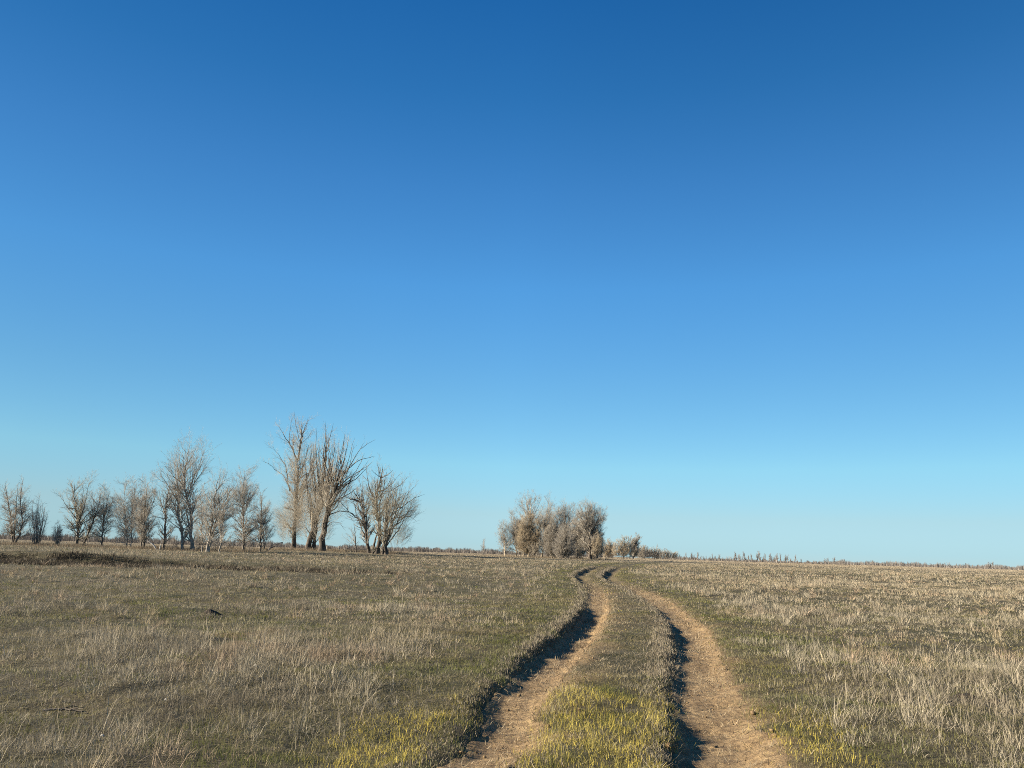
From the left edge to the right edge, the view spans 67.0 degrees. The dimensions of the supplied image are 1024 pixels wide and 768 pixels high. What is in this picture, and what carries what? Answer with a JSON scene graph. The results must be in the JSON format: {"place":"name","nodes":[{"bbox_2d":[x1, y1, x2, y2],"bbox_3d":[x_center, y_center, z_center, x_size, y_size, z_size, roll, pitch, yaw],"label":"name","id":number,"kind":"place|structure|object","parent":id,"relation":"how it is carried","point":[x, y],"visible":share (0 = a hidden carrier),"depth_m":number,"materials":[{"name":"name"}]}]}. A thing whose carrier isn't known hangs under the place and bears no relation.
{"place":"outdoors","nodes":[
{"label":"outdoors","id":0,"kind":"place"},
{"bbox_2d":[42,706,85,711],"bbox_3d":[-3.685,2.689,6.405,0.356,0.043,0.157,2,-12,0],"label":"fallen branch","id":1,"kind":"object","parent":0,"point":[64,708],"visible":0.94,"depth_m":6.38,"materials":[{"name":"grey wood"}]},
{"bbox_2d":[0,539,1023,767],"bbox_3d":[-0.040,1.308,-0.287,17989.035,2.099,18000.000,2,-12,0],"label":"ground","id":2,"kind":"structure","parent":0,"point":[582,578],"depth_m":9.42,"materials":[{"name":"brown plant"}]},
{"bbox_2d":[0,475,33,542],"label":"forked tree","id":3,"kind":"object","parent":2,"relation":"on","point":[15,523],"visible":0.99,"depth_m":88.18,"materials":[{"name":"grey plant"}]},
{"bbox_2d":[24,492,48,544],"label":"bare shrub","id":4,"kind":"object","parent":2,"relation":"on","point":[36,528],"visible":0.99,"depth_m":88.10,"materials":[{"name":"grey plant"}]},
{"bbox_2d":[50,520,62,545],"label":"bare shrub","id":5,"kind":"object","parent":2,"relation":"on","point":[57,539],"visible":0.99,"depth_m":87.94,"materials":[{"name":"grey plant"}]},
{"bbox_2d":[54,469,100,543],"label":"bare tree","id":6,"kind":"object","parent":2,"relation":"on","point":[79,518],"visible":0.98,"depth_m":90.41,"materials":[{"name":"grey plant"}]},
{"bbox_2d":[80,487,111,543],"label":"bare tree","id":7,"kind":"object","parent":2,"relation":"on","point":[97,511],"visible":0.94,"depth_m":91.17,"materials":[{"name":"grey plant"}]},
{"bbox_2d":[92,480,120,544],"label":"bare tree","id":8,"kind":"object","parent":2,"relation":"on","point":[102,509],"visible":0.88,"depth_m":91.20,"materials":[{"name":"grey plant"}]},
{"bbox_2d":[105,472,149,546],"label":"bare tree","id":9,"kind":"object","parent":2,"relation":"on","point":[123,510],"visible":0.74,"depth_m":90.40,"materials":[{"name":"grey plant"}]},
{"bbox_2d":[125,471,159,548],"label":"bare tree","id":10,"kind":"object","parent":2,"relation":"on","point":[140,520],"visible":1,"depth_m":83.24,"materials":[{"name":"grey plant"}]},
{"bbox_2d":[149,485,177,549],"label":"bare tree","id":11,"kind":"object","parent":2,"relation":"on","point":[165,534],"visible":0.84,"depth_m":84.45,"materials":[{"name":"grey plant"}]},
{"bbox_2d":[169,535,179,548],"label":"bare shrub","id":12,"kind":"object","parent":2,"relation":"on","point":[174,540],"visible":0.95,"depth_m":85.93,"materials":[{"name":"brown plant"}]},
{"bbox_2d":[151,449,201,550],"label":"poplar tree","id":13,"kind":"object","parent":2,"relation":"on","point":[179,514],"visible":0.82,"depth_m":84.49,"materials":[{"name":"grey plant"}]},
{"bbox_2d":[160,427,217,550],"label":"poplar tree","id":14,"kind":"object","parent":2,"relation":"on","point":[186,496],"visible":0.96,"depth_m":84.89,"materials":[{"name":"grey plant"}]},
{"bbox_2d":[184,488,209,551],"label":"bare tree","id":15,"kind":"object","parent":2,"relation":"on","point":[200,521],"visible":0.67,"depth_m":79.57,"materials":[{"name":"grey plant"}]},
{"bbox_2d":[193,532,205,547],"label":"bare shrub","id":16,"kind":"object","parent":2,"relation":"on","point":[198,544],"visible":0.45,"depth_m":86.91,"materials":[{"name":"brown plant"}]},
{"bbox_2d":[0,549,409,575],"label":"bank weeds","id":17,"kind":"object","parent":2,"relation":"on","point":[59,562],"visible":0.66,"depth_m":35.53,"materials":[{"name":"brown plant"}]},
{"bbox_2d":[202,609,222,615],"bbox_3d":[-5.542,4.216,14.240,0.429,0.144,0.412,11,-15,-35],"label":"earth mound","id":18,"kind":"object","parent":2,"relation":"on","point":[210,611],"visible":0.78,"depth_m":14.17,"materials":[{"name":"brown soil"}]},
{"bbox_2d":[211,532,218,549],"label":"bare shrub","id":19,"kind":"object","parent":2,"relation":"on","point":[216,544],"visible":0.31,"depth_m":87.88,"materials":[{"name":"brown plant"}]},
{"bbox_2d":[189,455,241,551],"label":"bare tree","id":20,"kind":"object","parent":2,"relation":"on","point":[209,529],"visible":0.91,"depth_m":78.81,"materials":[{"name":"grey plant"}]},
{"bbox_2d":[210,491,240,550],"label":"bare tree","id":21,"kind":"object","parent":2,"relation":"on","point":[221,517],"visible":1,"depth_m":77.52,"materials":[{"name":"grey plant"}]},
{"bbox_2d":[226,535,234,549],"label":"bare shrub","id":22,"kind":"object","parent":2,"relation":"on","point":[228,547],"visible":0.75,"depth_m":89.89,"materials":[{"name":"brown plant"}]},
{"bbox_2d":[224,457,264,550],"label":"poplar tree","id":23,"kind":"object","parent":2,"relation":"on","point":[246,526],"visible":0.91,"depth_m":88.43,"materials":[{"name":"brown plant"}]},
{"bbox_2d":[247,535,256,550],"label":"bare shrub","id":24,"kind":"object","parent":2,"relation":"on","point":[250,544],"visible":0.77,"depth_m":88.89,"materials":[{"name":"brown plant"}]},
{"bbox_2d":[249,483,276,551],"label":"bare tree","id":25,"kind":"object","parent":2,"relation":"on","point":[262,530],"visible":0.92,"depth_m":90.26,"materials":[{"name":"grey plant"}]},
{"bbox_2d":[263,413,333,548],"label":"willow tree","id":26,"kind":"object","parent":2,"relation":"on","point":[295,479],"visible":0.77,"depth_m":114.78,"materials":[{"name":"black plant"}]},
{"bbox_2d":[0,540,616,559],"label":"undergrowth weeds","id":27,"kind":"object","parent":2,"relation":"on","point":[240,549],"visible":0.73,"depth_m":87.35,"materials":[{"name":"brown plant"}]},
{"bbox_2d":[279,422,360,549],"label":"willow tree","id":28,"kind":"object","parent":2,"relation":"on","point":[312,514],"visible":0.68,"depth_m":109.60,"materials":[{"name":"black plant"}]},
{"bbox_2d":[304,427,374,550],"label":"willow tree","id":29,"kind":"object","parent":2,"relation":"on","point":[336,487],"visible":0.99,"depth_m":105.64,"materials":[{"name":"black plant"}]},
{"bbox_2d":[331,473,374,552],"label":"willow tree","id":30,"kind":"object","parent":2,"relation":"on","point":[365,524],"visible":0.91,"depth_m":103.38,"materials":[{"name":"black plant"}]},
{"bbox_2d":[355,453,409,553],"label":"willow tree","id":31,"kind":"object","parent":2,"relation":"on","point":[375,507],"visible":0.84,"depth_m":101.43,"materials":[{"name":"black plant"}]},
{"bbox_2d":[373,474,425,554],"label":"willow tree","id":32,"kind":"object","parent":2,"relation":"on","point":[386,536],"visible":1,"depth_m":98.95,"materials":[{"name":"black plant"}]},
{"bbox_2d":[481,538,486,554],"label":"bare tree","id":33,"kind":"object","parent":2,"relation":"on","point":[483,550],"visible":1,"depth_m":166.17,"materials":[{"name":"grey plant"}]},
{"bbox_2d":[495,519,511,555],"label":"bare tree","id":34,"kind":"object","parent":2,"relation":"on","point":[504,543],"visible":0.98,"depth_m":147.02,"materials":[{"name":"beige plant"}]},
{"bbox_2d":[0,532,1023,569],"bbox_3d":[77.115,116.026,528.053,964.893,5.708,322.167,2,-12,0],"label":"distant scrub","id":35,"kind":"object","parent":2,"relation":"on","point":[67,537],"visible":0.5,"depth_m":442.62,"materials":[{"name":"brown plant"}]},
{"bbox_2d":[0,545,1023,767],"bbox_3d":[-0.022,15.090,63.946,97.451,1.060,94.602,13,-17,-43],"label":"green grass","id":36,"kind":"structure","parent":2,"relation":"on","point":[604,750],"depth_m":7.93,"materials":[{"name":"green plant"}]},
{"bbox_2d":[501,508,526,556],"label":"bare tree","id":37,"kind":"object","parent":2,"relation":"on","point":[514,529],"visible":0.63,"depth_m":146.92,"materials":[{"name":"beige plant"}]},
{"bbox_2d":[513,510,542,556],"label":"poplar tree","id":38,"kind":"object","parent":2,"relation":"on","point":[528,535],"visible":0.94,"depth_m":144.57,"materials":[{"name":"beige plant"}]},
{"bbox_2d":[514,489,545,555],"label":"bare tree","id":39,"kind":"object","parent":2,"relation":"on","point":[529,501],"visible":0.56,"depth_m":150.87,"materials":[{"name":"beige plant"}]},
{"bbox_2d":[528,542,543,556],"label":"bare shrub","id":40,"kind":"object","parent":2,"relation":"on","point":[534,552],"visible":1,"depth_m":142.70,"materials":[{"name":"brown plant"}]},
{"bbox_2d":[532,489,563,556],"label":"bare tree","id":41,"kind":"object","parent":2,"relation":"on","point":[546,524],"visible":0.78,"depth_m":144.44,"materials":[{"name":"beige plant"}]},
{"bbox_2d":[542,513,562,557],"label":"bare tree","id":42,"kind":"object","parent":2,"relation":"on","point":[552,533],"visible":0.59,"depth_m":141.91,"materials":[{"name":"beige plant"}]},
{"bbox_2d":[549,498,576,557],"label":"bare tree","id":43,"kind":"object","parent":2,"relation":"on","point":[567,515],"visible":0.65,"depth_m":144.87,"materials":[{"name":"grey plant"}]},
{"bbox_2d":[552,520,576,558],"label":"bare tree","id":44,"kind":"object","parent":2,"relation":"on","point":[564,546],"visible":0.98,"depth_m":132.81,"materials":[{"name":"brown plant"}]},
{"bbox_2d":[565,512,584,558],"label":"bare tree","id":45,"kind":"object","parent":2,"relation":"on","point":[574,532],"visible":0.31,"depth_m":141.14,"materials":[{"name":"grey plant"}]},
{"bbox_2d":[573,538,586,558],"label":"bare shrub","id":46,"kind":"object","parent":2,"relation":"on","point":[580,552],"visible":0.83,"depth_m":134.78,"materials":[{"name":"brown plant"}]},
{"bbox_2d":[571,498,607,558],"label":"bare tree","id":47,"kind":"object","parent":2,"relation":"on","point":[588,525],"visible":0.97,"depth_m":138.54,"materials":[{"name":"grey plant"}]},
{"bbox_2d":[582,520,607,558],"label":"bare tree","id":48,"kind":"object","parent":2,"relation":"on","point":[592,555],"visible":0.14,"depth_m":139.88,"materials":[{"name":"grey plant"}]},
{"bbox_2d":[590,529,605,559],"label":"bare shrub","id":49,"kind":"object","parent":2,"relation":"on","point":[596,543],"visible":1,"depth_m":135.97,"materials":[{"name":"brown plant"}]},
{"bbox_2d":[602,538,615,557],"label":"bare tree","id":50,"kind":"object","parent":2,"relation":"on","point":[609,552],"visible":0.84,"depth_m":224.77,"materials":[{"name":"beige plant"}]},
{"bbox_2d":[612,536,635,558],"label":"bare tree","id":51,"kind":"object","parent":2,"relation":"on","point":[623,550],"visible":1,"depth_m":222.99,"materials":[{"name":"beige plant"}]},
{"bbox_2d":[629,532,641,558],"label":"bare tree","id":52,"kind":"object","parent":2,"relation":"on","point":[636,542],"visible":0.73,"depth_m":226.82,"materials":[{"name":"grey plant"}]},
{"bbox_2d":[637,546,651,559],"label":"bare shrub","id":53,"kind":"object","parent":2,"relation":"on","point":[640,553],"visible":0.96,"depth_m":244.31,"materials":[{"name":"beige plant"}]},
{"bbox_2d":[637,544,652,558],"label":"bare shrub","id":54,"kind":"object","parent":2,"relation":"on","point":[645,551],"visible":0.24,"depth_m":256.29,"materials":[{"name":"beige plant"}]},
{"bbox_2d":[650,545,662,558],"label":"bare shrub","id":55,"kind":"object","parent":2,"relation":"on","point":[654,551],"visible":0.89,"depth_m":256.10,"materials":[{"name":"beige plant"}]},
{"bbox_2d":[651,548,677,559],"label":"bare shrub","id":56,"kind":"object","parent":2,"relation":"on","point":[674,555],"visible":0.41,"depth_m":268.68,"materials":[{"name":"beige plant"}]},
{"bbox_2d":[659,548,671,559],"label":"bare shrub","id":57,"kind":"object","parent":2,"relation":"on","point":[664,555],"visible":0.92,"depth_m":267.70,"materials":[{"name":"beige plant"}]},
{"bbox_2d":[0,0,1023,566],"label":"sky","id":58,"kind":"structure","parent":0,"point":[723,278],"materials":[{"name":"blue"}]},
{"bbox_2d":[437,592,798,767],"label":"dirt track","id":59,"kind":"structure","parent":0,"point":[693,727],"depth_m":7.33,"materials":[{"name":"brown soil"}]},
{"bbox_2d":[360,566,694,767],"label":"rut edge weeds","id":60,"kind":"object","parent":59,"relation":"on","point":[600,574],"visible":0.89,"depth_m":10.60,"materials":[{"name":"plant"}]}
]}

